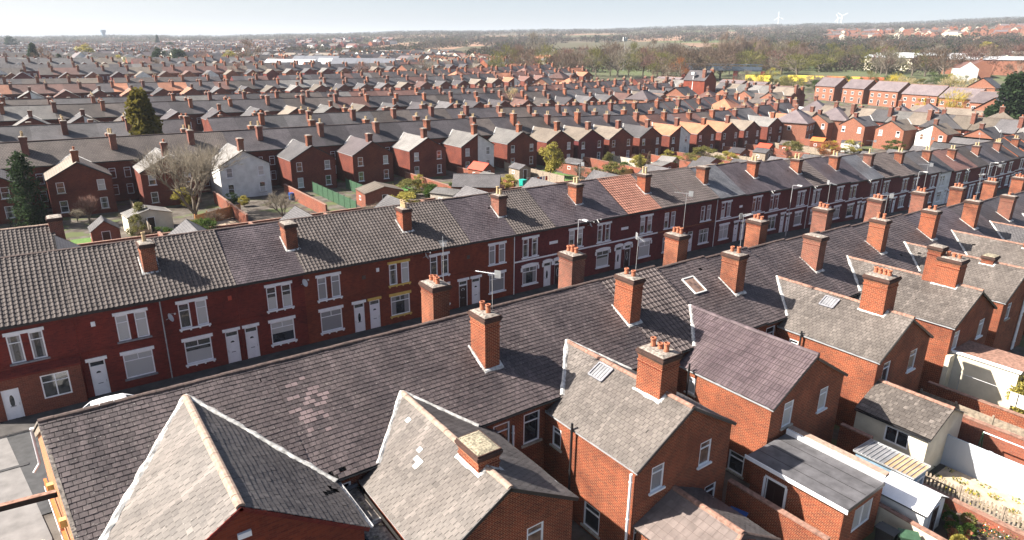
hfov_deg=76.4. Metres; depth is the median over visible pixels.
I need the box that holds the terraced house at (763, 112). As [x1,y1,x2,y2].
[749,105,793,117]
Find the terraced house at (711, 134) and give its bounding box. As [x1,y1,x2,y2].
[671,106,716,148]
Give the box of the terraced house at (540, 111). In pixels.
[513,104,544,116]
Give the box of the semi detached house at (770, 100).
[766,94,775,104]
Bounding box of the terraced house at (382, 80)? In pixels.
[376,75,394,89]
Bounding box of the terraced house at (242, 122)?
[233,110,264,129]
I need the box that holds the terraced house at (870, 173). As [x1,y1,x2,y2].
[842,140,884,218]
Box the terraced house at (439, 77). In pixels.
[433,73,452,88]
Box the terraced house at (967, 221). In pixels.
[908,163,984,235]
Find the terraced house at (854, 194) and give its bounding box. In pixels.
[766,156,867,221]
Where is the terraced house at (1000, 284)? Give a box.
[851,221,1023,350]
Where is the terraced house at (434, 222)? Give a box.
[374,194,471,316]
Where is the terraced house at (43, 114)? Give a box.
[28,99,57,124]
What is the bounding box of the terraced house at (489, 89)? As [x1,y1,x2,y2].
[476,87,496,92]
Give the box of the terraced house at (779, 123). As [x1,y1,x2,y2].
[741,102,783,142]
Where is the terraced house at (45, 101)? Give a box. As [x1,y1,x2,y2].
[26,95,51,104]
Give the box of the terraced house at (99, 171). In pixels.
[68,128,124,214]
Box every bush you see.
[152,226,171,233]
[362,202,377,208]
[392,177,426,196]
[393,191,415,202]
[601,161,626,174]
[683,145,722,160]
[720,151,738,160]
[769,77,780,85]
[782,140,803,151]
[806,79,818,89]
[815,140,841,154]
[821,140,838,151]
[840,139,862,151]
[881,139,905,150]
[914,78,926,83]
[941,511,958,526]
[959,512,977,526]
[965,76,979,86]
[1005,374,1023,414]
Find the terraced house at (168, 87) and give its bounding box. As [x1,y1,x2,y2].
[157,79,174,95]
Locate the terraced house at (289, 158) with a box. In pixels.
[261,127,314,190]
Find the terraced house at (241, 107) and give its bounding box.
[232,99,259,115]
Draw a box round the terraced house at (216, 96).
[212,92,225,99]
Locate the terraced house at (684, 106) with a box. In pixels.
[655,98,694,112]
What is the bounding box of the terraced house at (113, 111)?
[104,102,125,121]
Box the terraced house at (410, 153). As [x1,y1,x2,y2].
[378,121,428,177]
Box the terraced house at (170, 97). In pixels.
[153,92,175,101]
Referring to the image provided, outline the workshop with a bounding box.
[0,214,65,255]
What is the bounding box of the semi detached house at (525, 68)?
[517,64,532,71]
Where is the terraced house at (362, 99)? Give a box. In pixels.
[349,92,374,110]
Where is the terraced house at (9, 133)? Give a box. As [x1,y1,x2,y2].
[0,121,31,141]
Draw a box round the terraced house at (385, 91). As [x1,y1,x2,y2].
[375,87,392,95]
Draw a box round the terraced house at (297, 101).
[283,93,305,113]
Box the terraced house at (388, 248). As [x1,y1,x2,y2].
[296,199,421,329]
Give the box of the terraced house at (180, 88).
[174,82,193,94]
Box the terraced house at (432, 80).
[427,76,445,88]
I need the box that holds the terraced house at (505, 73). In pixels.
[500,70,519,86]
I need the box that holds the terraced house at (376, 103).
[368,96,396,110]
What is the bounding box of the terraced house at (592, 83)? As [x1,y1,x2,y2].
[587,79,600,87]
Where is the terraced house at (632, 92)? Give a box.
[618,86,648,94]
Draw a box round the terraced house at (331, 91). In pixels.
[320,88,338,96]
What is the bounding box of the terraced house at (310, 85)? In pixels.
[303,79,321,91]
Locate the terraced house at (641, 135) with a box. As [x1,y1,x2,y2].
[602,115,651,155]
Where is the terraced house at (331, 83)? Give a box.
[325,79,344,90]
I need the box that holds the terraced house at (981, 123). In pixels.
[961,117,1000,137]
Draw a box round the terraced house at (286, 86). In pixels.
[279,80,298,92]
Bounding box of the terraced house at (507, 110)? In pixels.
[484,104,517,117]
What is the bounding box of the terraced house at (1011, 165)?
[931,140,1019,188]
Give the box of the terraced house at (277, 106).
[269,98,297,114]
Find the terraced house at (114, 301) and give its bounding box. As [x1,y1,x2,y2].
[53,232,172,397]
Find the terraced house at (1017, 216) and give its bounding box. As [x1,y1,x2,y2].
[983,196,1023,226]
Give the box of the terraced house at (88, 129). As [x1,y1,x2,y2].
[66,119,99,138]
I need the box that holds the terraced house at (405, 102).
[393,95,425,108]
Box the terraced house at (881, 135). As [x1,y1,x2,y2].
[872,110,914,148]
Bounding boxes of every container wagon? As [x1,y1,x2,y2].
[745,75,771,82]
[786,75,813,82]
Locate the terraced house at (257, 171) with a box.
[222,121,272,196]
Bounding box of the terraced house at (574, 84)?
[569,79,583,88]
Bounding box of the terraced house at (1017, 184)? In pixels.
[1008,173,1023,193]
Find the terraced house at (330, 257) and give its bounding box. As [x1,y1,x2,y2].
[279,206,367,343]
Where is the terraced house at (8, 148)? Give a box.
[0,131,37,223]
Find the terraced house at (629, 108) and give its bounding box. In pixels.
[618,100,636,114]
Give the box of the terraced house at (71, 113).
[55,104,84,123]
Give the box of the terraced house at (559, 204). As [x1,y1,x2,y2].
[526,162,593,284]
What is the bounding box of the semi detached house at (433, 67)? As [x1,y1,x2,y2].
[425,65,441,69]
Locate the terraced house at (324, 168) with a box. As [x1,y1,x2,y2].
[287,115,336,187]
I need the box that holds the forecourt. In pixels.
[0,437,51,539]
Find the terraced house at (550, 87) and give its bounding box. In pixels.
[534,84,554,90]
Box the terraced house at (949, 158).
[932,145,966,203]
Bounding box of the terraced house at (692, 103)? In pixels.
[683,93,704,111]
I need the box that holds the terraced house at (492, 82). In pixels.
[476,74,497,86]
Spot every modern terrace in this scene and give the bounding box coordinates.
[814,77,847,100]
[841,79,875,103]
[868,81,910,107]
[901,84,949,108]
[938,87,986,107]
[969,91,998,108]
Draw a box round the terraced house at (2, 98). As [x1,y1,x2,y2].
[0,95,5,105]
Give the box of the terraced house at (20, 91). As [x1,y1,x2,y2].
[11,84,30,98]
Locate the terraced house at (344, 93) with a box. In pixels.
[334,91,350,95]
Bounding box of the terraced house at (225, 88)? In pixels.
[213,78,230,93]
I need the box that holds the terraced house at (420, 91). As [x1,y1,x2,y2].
[413,89,428,94]
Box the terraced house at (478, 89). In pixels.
[471,83,486,92]
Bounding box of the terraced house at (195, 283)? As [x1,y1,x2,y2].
[141,219,244,376]
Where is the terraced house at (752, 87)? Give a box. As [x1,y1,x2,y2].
[738,85,762,99]
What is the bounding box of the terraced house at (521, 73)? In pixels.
[516,70,535,85]
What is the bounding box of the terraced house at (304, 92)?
[290,89,309,97]
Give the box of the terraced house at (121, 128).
[96,112,131,136]
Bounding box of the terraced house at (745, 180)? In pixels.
[715,156,769,240]
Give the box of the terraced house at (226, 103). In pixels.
[209,96,233,116]
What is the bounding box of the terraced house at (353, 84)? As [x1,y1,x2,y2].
[344,78,366,90]
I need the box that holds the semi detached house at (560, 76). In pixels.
[549,68,569,82]
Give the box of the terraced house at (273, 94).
[259,89,278,97]
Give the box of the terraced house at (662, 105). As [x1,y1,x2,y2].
[634,101,672,112]
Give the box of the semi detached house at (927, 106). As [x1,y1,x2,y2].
[914,97,941,113]
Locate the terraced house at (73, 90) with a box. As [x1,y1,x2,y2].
[63,79,82,97]
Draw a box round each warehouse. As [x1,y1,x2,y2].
[265,59,316,64]
[292,55,340,61]
[318,58,331,63]
[331,58,395,63]
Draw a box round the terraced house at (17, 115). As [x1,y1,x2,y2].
[3,105,32,125]
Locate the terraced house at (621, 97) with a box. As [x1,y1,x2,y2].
[600,87,630,103]
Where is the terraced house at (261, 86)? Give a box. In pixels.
[254,80,273,92]
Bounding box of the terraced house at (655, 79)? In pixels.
[642,78,661,83]
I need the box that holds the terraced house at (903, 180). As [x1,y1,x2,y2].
[874,147,914,212]
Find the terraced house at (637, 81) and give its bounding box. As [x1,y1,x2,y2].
[632,79,643,84]
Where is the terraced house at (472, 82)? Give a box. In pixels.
[463,75,481,87]
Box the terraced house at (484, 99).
[473,93,504,106]
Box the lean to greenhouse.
[853,439,930,484]
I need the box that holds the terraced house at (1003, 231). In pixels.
[947,202,1023,242]
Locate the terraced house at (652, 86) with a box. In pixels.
[643,81,667,92]
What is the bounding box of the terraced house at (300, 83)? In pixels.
[289,76,306,91]
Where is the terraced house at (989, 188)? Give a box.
[979,164,1023,212]
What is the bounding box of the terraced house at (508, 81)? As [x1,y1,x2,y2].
[496,73,514,86]
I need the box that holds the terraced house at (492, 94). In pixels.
[485,89,512,106]
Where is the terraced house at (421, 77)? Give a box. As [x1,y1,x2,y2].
[415,73,432,88]
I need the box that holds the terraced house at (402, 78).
[395,74,414,89]
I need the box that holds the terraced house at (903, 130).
[886,108,940,149]
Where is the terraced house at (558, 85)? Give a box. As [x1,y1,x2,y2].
[551,81,565,89]
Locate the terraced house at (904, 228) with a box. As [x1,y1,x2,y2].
[863,193,1023,351]
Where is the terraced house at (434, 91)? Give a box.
[426,84,441,94]
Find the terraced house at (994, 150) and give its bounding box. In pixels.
[917,130,1010,189]
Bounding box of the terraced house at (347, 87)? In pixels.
[334,75,352,90]
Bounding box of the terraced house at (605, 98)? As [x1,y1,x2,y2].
[581,88,611,103]
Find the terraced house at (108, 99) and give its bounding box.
[95,95,114,102]
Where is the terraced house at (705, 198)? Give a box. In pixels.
[661,165,720,251]
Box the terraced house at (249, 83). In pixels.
[239,77,257,92]
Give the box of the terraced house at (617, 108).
[590,101,621,114]
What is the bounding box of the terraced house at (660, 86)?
[652,83,679,91]
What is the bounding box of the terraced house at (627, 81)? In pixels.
[620,76,632,84]
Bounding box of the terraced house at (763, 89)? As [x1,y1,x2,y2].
[743,82,779,99]
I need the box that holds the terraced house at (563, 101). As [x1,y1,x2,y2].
[541,91,571,105]
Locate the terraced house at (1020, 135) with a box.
[953,132,1023,141]
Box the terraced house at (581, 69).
[573,66,592,81]
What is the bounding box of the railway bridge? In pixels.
[681,63,765,79]
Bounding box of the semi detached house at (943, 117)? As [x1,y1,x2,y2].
[918,107,962,135]
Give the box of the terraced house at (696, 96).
[694,94,722,99]
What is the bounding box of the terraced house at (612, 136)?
[572,116,622,157]
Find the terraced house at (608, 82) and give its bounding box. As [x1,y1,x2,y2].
[604,78,617,86]
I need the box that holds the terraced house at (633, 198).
[596,166,661,267]
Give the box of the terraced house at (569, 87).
[552,83,573,89]
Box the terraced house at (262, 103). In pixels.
[247,93,270,114]
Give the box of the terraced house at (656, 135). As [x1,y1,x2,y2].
[615,107,662,155]
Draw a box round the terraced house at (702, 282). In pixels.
[655,191,848,443]
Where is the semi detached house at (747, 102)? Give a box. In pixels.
[735,95,753,107]
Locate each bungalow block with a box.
[653,93,666,100]
[657,76,683,79]
[719,79,747,83]
[733,92,768,104]
[744,81,769,84]
[909,105,984,115]
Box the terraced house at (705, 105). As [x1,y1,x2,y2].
[675,96,712,110]
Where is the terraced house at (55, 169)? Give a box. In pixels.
[27,139,86,216]
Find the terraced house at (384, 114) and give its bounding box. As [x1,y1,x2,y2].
[370,106,396,121]
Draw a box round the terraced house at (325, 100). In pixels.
[317,92,341,111]
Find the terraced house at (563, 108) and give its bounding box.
[540,103,573,115]
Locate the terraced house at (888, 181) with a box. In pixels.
[801,154,899,212]
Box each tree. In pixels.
[4,35,19,44]
[6,150,51,227]
[26,42,38,56]
[29,46,55,57]
[71,195,99,224]
[73,43,95,51]
[74,40,87,46]
[124,87,164,134]
[130,140,246,218]
[151,46,167,56]
[168,48,188,57]
[194,49,209,56]
[223,49,235,56]
[230,62,244,75]
[231,38,267,57]
[261,190,297,216]
[351,61,374,72]
[414,57,443,70]
[467,60,480,68]
[483,50,507,66]
[490,43,523,65]
[502,86,517,102]
[506,43,532,62]
[506,47,540,65]
[523,32,547,54]
[527,42,564,64]
[537,141,565,172]
[541,47,579,68]
[548,51,575,68]
[561,48,597,63]
[562,52,592,68]
[568,49,593,67]
[573,166,588,178]
[574,43,595,67]
[583,43,610,76]
[593,47,638,76]
[595,39,631,62]
[595,43,619,75]
[617,51,642,77]
[628,39,644,67]
[633,46,666,77]
[637,153,641,167]
[639,48,657,71]
[642,38,661,51]
[642,51,684,75]
[644,50,670,75]
[646,151,650,163]
[648,60,684,77]
[655,42,690,69]
[656,39,688,51]
[665,45,705,69]
[666,44,686,61]
[668,58,689,76]
[676,52,717,72]
[692,46,713,56]
[692,46,731,65]
[695,51,746,79]
[701,38,715,50]
[708,41,736,63]
[717,42,743,61]
[718,32,724,51]
[721,29,729,43]
[721,51,739,74]
[728,33,736,52]
[729,48,770,74]
[731,69,753,80]
[734,51,763,63]
[736,34,741,56]
[740,31,745,56]
[742,40,749,57]
[746,73,764,81]
[747,38,753,55]
[750,48,795,73]
[751,34,757,52]
[752,42,772,62]
[754,40,762,58]
[757,38,773,54]
[758,72,771,81]
[759,35,765,55]
[762,53,805,74]
[765,67,781,76]
[769,39,793,51]
[769,40,803,66]
[770,45,796,71]
[776,40,798,52]
[777,51,821,74]
[780,73,806,86]
[783,41,813,70]
[789,74,805,85]
[791,41,812,53]
[801,53,840,71]
[804,74,822,91]
[818,41,846,69]
[833,44,856,62]
[850,44,872,62]
[854,45,901,72]
[863,44,903,73]
[866,70,877,79]
[867,34,896,49]
[869,48,909,77]
[870,41,889,54]
[870,46,896,74]
[882,75,901,80]
[885,71,908,81]
[891,40,913,52]
[897,48,933,75]
[900,76,922,83]
[907,46,952,76]
[921,51,967,75]
[925,44,945,52]
[925,46,970,76]
[926,72,943,84]
[934,75,949,84]
[935,87,972,107]
[937,74,966,87]
[941,72,959,85]
[948,73,964,86]
[949,44,1002,63]
[955,41,995,56]
[959,75,969,86]
[965,43,1003,57]
[966,42,1002,55]
[982,41,997,48]
[983,71,1023,118]
[989,42,1017,55]
[996,43,1023,56]
[1000,58,1023,73]
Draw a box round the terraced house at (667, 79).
[643,77,674,83]
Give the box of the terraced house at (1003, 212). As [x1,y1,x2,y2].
[946,183,1018,224]
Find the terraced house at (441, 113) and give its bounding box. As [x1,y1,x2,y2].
[425,107,451,118]
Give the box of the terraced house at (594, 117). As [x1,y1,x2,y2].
[586,108,633,157]
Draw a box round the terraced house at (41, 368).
[0,250,89,421]
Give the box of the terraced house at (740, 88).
[721,81,756,95]
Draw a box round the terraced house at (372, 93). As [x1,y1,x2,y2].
[361,88,378,95]
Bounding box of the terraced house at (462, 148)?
[422,119,478,171]
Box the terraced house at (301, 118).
[282,106,311,126]
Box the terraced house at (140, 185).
[115,134,173,206]
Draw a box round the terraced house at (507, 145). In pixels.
[467,117,522,167]
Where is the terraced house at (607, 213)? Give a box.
[521,177,627,275]
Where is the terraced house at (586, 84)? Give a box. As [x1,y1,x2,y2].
[569,81,591,87]
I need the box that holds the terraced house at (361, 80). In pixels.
[355,76,374,90]
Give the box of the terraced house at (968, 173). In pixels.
[886,148,978,198]
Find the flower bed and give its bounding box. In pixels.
[936,513,1014,539]
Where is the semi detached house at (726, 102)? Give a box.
[712,93,739,110]
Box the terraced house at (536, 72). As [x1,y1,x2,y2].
[531,68,547,76]
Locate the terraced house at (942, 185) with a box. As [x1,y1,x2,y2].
[860,150,954,204]
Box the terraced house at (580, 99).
[561,90,592,104]
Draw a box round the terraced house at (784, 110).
[768,103,815,115]
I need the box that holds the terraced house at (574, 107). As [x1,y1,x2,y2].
[568,99,588,115]
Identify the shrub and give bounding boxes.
[68,209,85,221]
[126,212,146,235]
[132,201,146,220]
[134,227,156,235]
[170,187,196,207]
[192,217,217,228]
[203,211,227,221]
[223,191,239,203]
[238,195,249,204]
[413,174,423,188]
[422,182,437,197]
[500,173,517,187]
[601,151,614,161]
[629,155,646,166]
[664,149,673,155]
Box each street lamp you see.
[577,219,588,246]
[785,185,802,235]
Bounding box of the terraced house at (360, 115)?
[348,107,373,122]
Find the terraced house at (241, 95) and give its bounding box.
[225,88,245,98]
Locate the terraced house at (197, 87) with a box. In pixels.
[186,78,203,94]
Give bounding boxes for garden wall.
[78,186,521,245]
[213,191,248,222]
[284,184,326,212]
[405,171,450,187]
[457,166,514,188]
[554,152,844,182]
[554,163,608,176]
[583,156,641,172]
[641,153,689,167]
[670,151,730,162]
[722,146,786,157]
[725,478,830,539]
[745,144,809,156]
[800,138,840,147]
[836,423,873,454]
[874,502,946,539]
[923,483,1023,539]
[926,381,1023,428]
[957,414,1023,464]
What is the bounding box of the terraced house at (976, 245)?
[904,210,1023,334]
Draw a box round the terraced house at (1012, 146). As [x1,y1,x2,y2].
[933,135,1023,175]
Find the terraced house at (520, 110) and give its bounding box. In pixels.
[510,103,532,116]
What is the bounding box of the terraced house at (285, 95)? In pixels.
[279,90,292,97]
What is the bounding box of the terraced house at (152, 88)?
[144,82,163,95]
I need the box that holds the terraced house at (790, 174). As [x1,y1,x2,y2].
[763,153,812,231]
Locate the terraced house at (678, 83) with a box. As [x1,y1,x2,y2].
[674,80,683,86]
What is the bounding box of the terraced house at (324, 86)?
[311,76,329,91]
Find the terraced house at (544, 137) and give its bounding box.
[509,117,560,165]
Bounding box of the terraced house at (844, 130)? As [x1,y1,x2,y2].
[836,107,875,142]
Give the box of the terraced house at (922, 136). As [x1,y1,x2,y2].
[914,113,955,146]
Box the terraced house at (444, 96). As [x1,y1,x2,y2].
[435,90,460,107]
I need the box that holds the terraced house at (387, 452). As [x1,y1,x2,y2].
[268,335,513,539]
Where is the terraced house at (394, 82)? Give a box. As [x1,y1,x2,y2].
[388,77,407,89]
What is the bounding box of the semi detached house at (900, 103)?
[894,99,911,110]
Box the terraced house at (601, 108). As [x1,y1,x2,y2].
[593,99,614,115]
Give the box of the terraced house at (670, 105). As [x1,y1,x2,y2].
[662,96,683,112]
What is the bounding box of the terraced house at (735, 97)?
[692,90,740,103]
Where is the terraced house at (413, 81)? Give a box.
[405,77,426,88]
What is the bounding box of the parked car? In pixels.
[83,393,131,407]
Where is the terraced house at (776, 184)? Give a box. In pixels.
[687,160,791,234]
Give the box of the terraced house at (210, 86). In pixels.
[201,81,221,93]
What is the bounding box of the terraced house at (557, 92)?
[551,87,579,104]
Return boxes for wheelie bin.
[519,179,526,186]
[731,506,747,516]
[874,521,899,539]
[897,528,920,539]
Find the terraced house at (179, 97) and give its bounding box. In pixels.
[175,94,190,100]
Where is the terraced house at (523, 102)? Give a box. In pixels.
[497,92,527,106]
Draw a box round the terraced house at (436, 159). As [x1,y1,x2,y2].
[397,112,446,176]
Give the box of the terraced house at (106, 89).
[96,79,114,96]
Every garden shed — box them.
[87,215,120,241]
[120,204,173,234]
[355,181,404,206]
[429,187,459,198]
[452,173,500,191]
[467,161,494,173]
[479,171,494,173]
[508,162,530,179]
[562,157,588,175]
[649,160,677,168]
[658,155,679,167]
[696,156,720,163]
[727,147,749,160]
[752,147,773,160]
[756,143,774,153]
[779,140,795,150]
[809,137,827,147]
[840,140,861,152]
[880,471,948,530]
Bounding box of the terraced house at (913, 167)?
[832,152,927,209]
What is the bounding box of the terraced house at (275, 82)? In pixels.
[264,77,283,92]
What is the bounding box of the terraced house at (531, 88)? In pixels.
[515,85,534,91]
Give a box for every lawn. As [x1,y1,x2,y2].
[71,237,91,243]
[541,170,582,180]
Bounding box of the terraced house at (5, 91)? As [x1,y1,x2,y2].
[0,80,12,98]
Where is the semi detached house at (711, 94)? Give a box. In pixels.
[698,86,716,97]
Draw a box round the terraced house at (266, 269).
[186,219,309,359]
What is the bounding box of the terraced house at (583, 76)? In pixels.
[567,68,587,81]
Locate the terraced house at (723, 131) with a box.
[684,112,731,151]
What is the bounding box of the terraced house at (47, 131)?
[29,115,68,140]
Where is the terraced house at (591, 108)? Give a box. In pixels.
[566,102,602,115]
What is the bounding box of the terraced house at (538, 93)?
[530,88,556,105]
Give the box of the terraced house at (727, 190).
[638,164,746,245]
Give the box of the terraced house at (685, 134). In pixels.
[644,108,690,152]
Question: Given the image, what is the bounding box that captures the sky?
[0,0,1023,37]
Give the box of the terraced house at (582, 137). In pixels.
[542,116,592,158]
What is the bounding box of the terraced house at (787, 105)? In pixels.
[780,97,817,113]
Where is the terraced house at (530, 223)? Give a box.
[453,185,556,293]
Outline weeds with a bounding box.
[929,466,1023,524]
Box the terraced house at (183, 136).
[151,125,200,204]
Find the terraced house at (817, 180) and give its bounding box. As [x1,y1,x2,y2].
[731,157,832,227]
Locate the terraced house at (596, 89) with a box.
[591,85,618,103]
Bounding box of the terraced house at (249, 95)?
[246,92,259,98]
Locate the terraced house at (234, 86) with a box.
[229,81,247,93]
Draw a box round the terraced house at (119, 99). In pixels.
[113,96,128,102]
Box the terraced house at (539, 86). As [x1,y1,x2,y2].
[533,82,547,90]
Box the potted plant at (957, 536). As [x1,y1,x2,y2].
[949,533,967,539]
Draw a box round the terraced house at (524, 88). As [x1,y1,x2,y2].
[514,84,527,91]
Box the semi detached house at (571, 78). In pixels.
[559,74,579,83]
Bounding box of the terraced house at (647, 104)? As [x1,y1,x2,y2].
[641,99,660,113]
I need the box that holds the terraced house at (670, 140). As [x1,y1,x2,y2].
[631,114,681,154]
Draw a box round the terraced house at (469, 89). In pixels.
[460,88,473,93]
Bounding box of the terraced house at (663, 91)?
[636,85,665,93]
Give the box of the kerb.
[0,462,42,539]
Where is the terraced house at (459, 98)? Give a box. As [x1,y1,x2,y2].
[447,94,479,107]
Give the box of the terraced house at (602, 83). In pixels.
[585,80,608,86]
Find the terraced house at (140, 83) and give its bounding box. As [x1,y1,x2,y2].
[127,79,144,89]
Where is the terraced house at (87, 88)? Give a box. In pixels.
[81,83,100,97]
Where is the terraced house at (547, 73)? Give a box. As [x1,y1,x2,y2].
[538,70,559,76]
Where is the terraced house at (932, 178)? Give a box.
[905,137,941,205]
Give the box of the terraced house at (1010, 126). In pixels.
[977,115,1023,138]
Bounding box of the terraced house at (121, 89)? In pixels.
[113,83,132,96]
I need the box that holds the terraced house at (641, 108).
[614,101,647,113]
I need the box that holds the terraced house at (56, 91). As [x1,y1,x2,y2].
[47,83,66,97]
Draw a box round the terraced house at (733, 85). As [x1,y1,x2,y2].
[715,83,739,94]
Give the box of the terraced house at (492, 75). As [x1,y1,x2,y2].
[484,71,503,86]
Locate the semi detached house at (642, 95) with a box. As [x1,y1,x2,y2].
[625,85,662,102]
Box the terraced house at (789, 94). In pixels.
[768,85,805,106]
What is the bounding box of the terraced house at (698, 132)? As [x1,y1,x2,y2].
[659,113,707,153]
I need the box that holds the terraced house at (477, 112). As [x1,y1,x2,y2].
[453,104,484,117]
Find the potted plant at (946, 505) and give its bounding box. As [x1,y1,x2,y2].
[940,502,949,517]
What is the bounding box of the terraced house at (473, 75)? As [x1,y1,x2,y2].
[468,71,487,87]
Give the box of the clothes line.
[956,373,1022,395]
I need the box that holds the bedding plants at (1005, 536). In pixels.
[968,523,1018,539]
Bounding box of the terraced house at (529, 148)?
[489,109,537,166]
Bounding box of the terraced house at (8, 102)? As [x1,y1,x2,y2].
[5,97,27,105]
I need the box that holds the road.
[7,431,53,514]
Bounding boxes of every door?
[0,388,24,419]
[90,365,110,395]
[101,231,110,239]
[147,217,156,231]
[226,335,241,362]
[245,331,260,358]
[354,307,365,331]
[370,304,380,328]
[459,284,466,306]
[472,282,479,303]
[523,169,526,179]
[543,266,550,286]
[554,264,558,283]
[615,250,620,268]
[624,248,629,266]
[687,234,692,251]
[732,225,737,241]
[739,224,744,239]
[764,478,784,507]
[779,217,783,231]
[784,217,789,231]
[855,205,859,218]
[859,205,863,217]
[887,200,891,212]
[927,503,940,530]
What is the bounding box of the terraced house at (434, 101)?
[421,95,453,107]
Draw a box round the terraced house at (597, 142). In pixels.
[557,109,604,159]
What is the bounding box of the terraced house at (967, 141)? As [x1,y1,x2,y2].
[949,135,1023,174]
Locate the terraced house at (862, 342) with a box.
[705,246,966,471]
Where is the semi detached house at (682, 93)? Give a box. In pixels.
[665,83,696,100]
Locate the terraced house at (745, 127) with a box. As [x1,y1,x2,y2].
[706,111,753,147]
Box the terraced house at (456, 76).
[451,73,470,87]
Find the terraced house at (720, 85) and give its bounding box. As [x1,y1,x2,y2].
[713,80,735,92]
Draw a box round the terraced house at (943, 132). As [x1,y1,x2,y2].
[929,111,984,145]
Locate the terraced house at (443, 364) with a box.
[372,236,578,539]
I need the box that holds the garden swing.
[978,432,1023,448]
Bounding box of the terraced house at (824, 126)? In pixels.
[814,103,864,140]
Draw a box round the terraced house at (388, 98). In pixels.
[379,91,403,109]
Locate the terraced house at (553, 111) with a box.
[539,101,561,115]
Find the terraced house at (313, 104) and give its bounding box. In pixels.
[304,97,332,112]
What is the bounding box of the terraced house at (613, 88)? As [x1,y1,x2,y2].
[609,84,632,94]
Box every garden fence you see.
[130,199,152,233]
[194,203,240,220]
[312,181,356,208]
[345,178,362,191]
[504,161,564,181]
[612,156,652,166]
[612,167,641,174]
[697,150,761,159]
[767,141,830,155]
[919,388,1023,436]
[923,471,1023,530]
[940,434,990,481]
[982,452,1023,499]
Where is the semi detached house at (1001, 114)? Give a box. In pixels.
[989,105,1012,118]
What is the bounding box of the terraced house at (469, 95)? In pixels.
[460,90,483,107]
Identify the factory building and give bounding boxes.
[864,55,916,70]
[876,53,965,64]
[941,56,1023,74]
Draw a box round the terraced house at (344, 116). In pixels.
[327,105,355,124]
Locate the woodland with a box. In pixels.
[0,16,1023,73]
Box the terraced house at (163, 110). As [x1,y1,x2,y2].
[150,101,178,118]
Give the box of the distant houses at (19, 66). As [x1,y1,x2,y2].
[0,23,1023,83]
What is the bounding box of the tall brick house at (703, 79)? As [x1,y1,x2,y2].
[683,67,716,94]
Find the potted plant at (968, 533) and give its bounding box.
[961,522,976,538]
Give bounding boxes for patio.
[176,219,236,226]
[926,466,1023,530]
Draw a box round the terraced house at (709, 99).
[703,92,720,104]
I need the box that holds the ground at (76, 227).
[0,19,1023,539]
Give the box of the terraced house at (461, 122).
[445,111,494,166]
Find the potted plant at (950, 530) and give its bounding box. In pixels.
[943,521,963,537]
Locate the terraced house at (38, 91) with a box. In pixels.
[28,79,47,98]
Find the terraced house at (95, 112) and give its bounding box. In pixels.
[78,98,106,122]
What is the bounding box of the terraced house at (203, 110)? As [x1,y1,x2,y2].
[192,100,221,131]
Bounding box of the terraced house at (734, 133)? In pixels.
[695,106,739,146]
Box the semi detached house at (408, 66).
[396,62,420,70]
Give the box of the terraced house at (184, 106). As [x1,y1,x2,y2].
[168,96,195,131]
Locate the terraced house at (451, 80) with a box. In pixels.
[442,75,463,87]
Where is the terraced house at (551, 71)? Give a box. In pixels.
[546,68,556,73]
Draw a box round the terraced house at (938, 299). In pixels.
[785,231,1023,410]
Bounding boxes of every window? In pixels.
[0,187,10,198]
[4,206,14,217]
[5,334,26,363]
[28,330,47,358]
[39,370,72,398]
[55,182,65,193]
[59,201,69,212]
[96,179,105,189]
[100,197,108,207]
[114,314,131,341]
[123,349,155,378]
[134,311,149,337]
[148,175,156,184]
[151,192,158,202]
[177,303,191,328]
[184,172,191,181]
[184,336,213,364]
[195,299,208,324]
[226,168,232,177]
[228,184,234,194]
[257,166,263,174]
[259,181,265,191]
[266,286,277,310]
[270,318,295,343]
[281,284,292,307]
[296,162,302,171]
[298,178,303,187]
[317,277,327,299]
[320,308,342,332]
[324,160,329,168]
[326,175,331,184]
[331,274,340,296]
[338,481,350,490]
[358,157,362,165]
[359,172,363,180]
[383,155,387,163]
[384,169,388,178]
[389,263,397,284]
[391,293,409,315]
[401,261,408,282]
[414,152,418,160]
[415,166,418,174]
[430,256,437,274]
[437,151,440,158]
[437,164,441,172]
[441,254,448,274]
[465,148,469,155]
[489,245,494,264]
[489,272,504,292]
[493,421,508,441]
[499,243,504,262]
[511,145,514,152]
[522,265,536,284]
[523,239,528,257]
[523,409,539,444]
[527,521,543,539]
[532,237,537,255]
[552,426,560,449]
[569,230,574,244]
[578,229,582,245]
[583,501,599,535]
[596,249,608,267]
[597,225,602,242]
[605,223,610,240]
[638,241,649,257]
[640,217,644,233]
[647,216,651,231]
[650,463,663,491]
[662,237,664,251]
[664,212,668,228]
[670,211,675,226]
[688,376,695,394]
[698,228,708,243]
[698,438,711,466]
[700,206,704,220]
[704,481,715,495]
[706,205,710,219]
[718,224,728,239]
[721,203,725,217]
[726,202,730,216]
[727,449,744,475]
[752,198,756,211]
[757,197,761,210]
[766,325,774,335]
[768,216,775,229]
[769,196,773,209]
[774,195,778,208]
[781,400,793,427]
[789,338,798,344]
[793,212,801,225]
[796,192,800,205]
[801,191,805,204]
[812,191,815,203]
[816,190,820,202]
[817,386,827,410]
[832,206,839,218]
[846,204,853,216]
[851,498,872,531]
[881,360,890,380]
[883,425,909,449]
[898,196,904,206]
[907,348,916,370]
[916,475,924,483]
[935,191,941,201]
[951,330,959,349]
[976,318,984,336]
[1005,302,1011,318]
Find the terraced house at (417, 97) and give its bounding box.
[407,91,428,108]
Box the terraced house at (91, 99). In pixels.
[71,91,95,103]
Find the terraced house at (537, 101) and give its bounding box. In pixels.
[519,92,550,105]
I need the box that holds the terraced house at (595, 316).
[534,232,736,500]
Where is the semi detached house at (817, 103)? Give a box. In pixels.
[800,94,824,111]
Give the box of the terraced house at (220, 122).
[203,112,238,131]
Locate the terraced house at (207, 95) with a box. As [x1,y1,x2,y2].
[190,90,211,99]
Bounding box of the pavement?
[0,187,1009,437]

